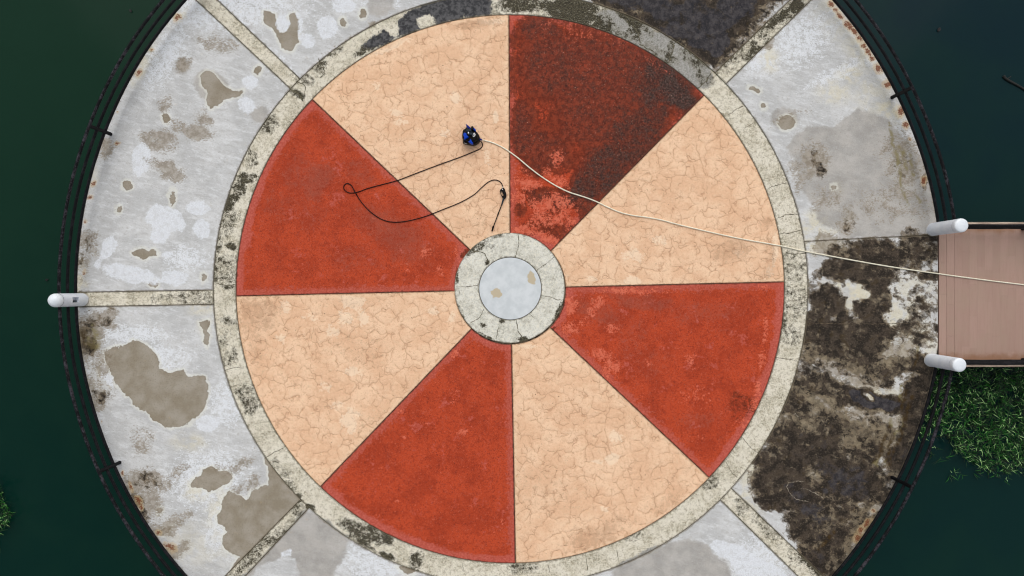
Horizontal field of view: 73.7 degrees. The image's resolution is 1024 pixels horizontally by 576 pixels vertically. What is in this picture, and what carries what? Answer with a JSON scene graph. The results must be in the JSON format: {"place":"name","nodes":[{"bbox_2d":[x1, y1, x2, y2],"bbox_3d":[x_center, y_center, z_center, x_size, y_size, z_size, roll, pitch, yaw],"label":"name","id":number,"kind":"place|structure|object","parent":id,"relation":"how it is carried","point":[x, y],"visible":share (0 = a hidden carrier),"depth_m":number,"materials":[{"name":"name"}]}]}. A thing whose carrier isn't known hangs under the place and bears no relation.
{"place":"outdoors","nodes":[
{"label":"outdoors","id":0,"kind":"place"},
{"bbox_2d":[0,0,1023,575],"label":"water","id":1,"kind":"structure","parent":0,"point":[58,60],"depth_m":16.10,"materials":[{"name":"green liquid"}]},
{"bbox_2d":[0,487,14,552],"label":"water weeds","id":2,"kind":"object","parent":1,"relation":"on","point":[5,515],"visible":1,"depth_m":15.96,"materials":[{"name":"green plant"}]},
{"bbox_2d":[77,0,937,575],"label":"round platform","id":3,"kind":"structure","parent":1,"relation":"in","point":[297,360],"depth_m":15.00,"materials":[{"name":"grey concrete"}]},
{"bbox_2d":[48,293,88,306],"bbox_3d":[-9.431,0.256,14.490,0.285,1.020,0.285,0,90,0],"label":"bollard","id":4,"kind":"object","parent":3,"relation":"on","point":[68,299],"visible":1,"depth_m":14.35,"materials":[{"name":"white paint"}]},
{"bbox_2d":[343,141,502,222],"bbox_3d":[-1.944,-2.191,14.942,3.363,0.116,1.228,-17,90,0],"label":"pressure hose","id":5,"kind":"object","parent":3,"relation":"on","point":[411,175],"visible":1,"depth_m":14.98,"materials":[{"name":"black rubber"}]},
{"bbox_2d":[462,124,481,145],"bbox_3d":[-0.916,-3.287,14.812,0.381,0.375,0.453,-42,90,0],"label":"pressure washer","id":6,"kind":"object","parent":3,"relation":"on","point":[470,136],"visible":1,"depth_m":14.74,"materials":[{"name":"black plastic"}]},
{"bbox_2d":[491,187,506,230],"bbox_3d":[-0.268,-1.727,14.975,0.166,0.044,1.009,12,90,0],"label":"spray lance","id":7,"kind":"object","parent":3,"relation":"on","point":[504,193],"visible":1,"depth_m":14.96,"materials":[{"name":"black plastic"}]},
{"bbox_2d":[58,306,952,575],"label":"curved railing","id":8,"kind":"object","parent":3,"relation":"on","point":[106,468],"visible":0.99,"depth_m":14.48,"materials":[{"name":"black metal"}]},
{"bbox_2d":[57,0,955,294],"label":"curved railing","id":9,"kind":"object","parent":3,"relation":"on","point":[179,6],"visible":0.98,"depth_m":14.48,"materials":[{"name":"black metal"}]},
{"bbox_2d":[482,139,1023,284],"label":"garden hose","id":10,"kind":"object","parent":3,"relation":"on","point":[742,238],"visible":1,"depth_m":14.97,"materials":[{"name":"beige plastic"}]},
{"bbox_2d":[924,353,965,371],"bbox_3d":[9.201,1.583,14.502,0.297,0.997,0.297,0,90,0],"label":"bollard","id":11,"kind":"object","parent":3,"relation":"on","point":[956,364],"visible":1,"depth_m":14.32,"materials":[{"name":"white paint"}]},
{"bbox_2d":[926,218,967,235],"bbox_3d":[9.241,-1.288,14.502,0.297,0.997,0.297,0,90,0],"label":"bollard","id":12,"kind":"object","parent":3,"relation":"on","point":[960,225],"visible":1,"depth_m":14.32,"materials":[{"name":"white paint"}]},
{"bbox_2d":[918,367,1023,484],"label":"water weeds","id":13,"kind":"object","parent":1,"relation":"in","point":[1005,400],"visible":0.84,"depth_m":15.91,"materials":[{"name":"green plant"}]},
{"bbox_2d":[937,222,1023,366],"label":"footbridge","id":14,"kind":"object","parent":1,"relation":"in","point":[980,320],"visible":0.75,"depth_m":15.00,"materials":[{"name":"brown wood"}]},
{"bbox_2d":[965,358,1023,364],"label":"straight railing","id":15,"kind":"object","parent":14,"relation":"on","point":[996,362],"visible":0.83,"depth_m":14.22,"materials":[{"name":"black metal"}]},
{"bbox_2d":[968,224,1023,230],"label":"straight railing","id":16,"kind":"object","parent":14,"relation":"on","point":[996,226],"visible":0.75,"depth_m":14.22,"materials":[{"name":"black metal"}]},
{"bbox_2d":[1002,75,1023,90],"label":"twig","id":17,"kind":"object","parent":1,"relation":"on","point":[1004,77],"visible":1,"depth_m":16.07,"materials":[{"name":"brown plant"}]}
]}

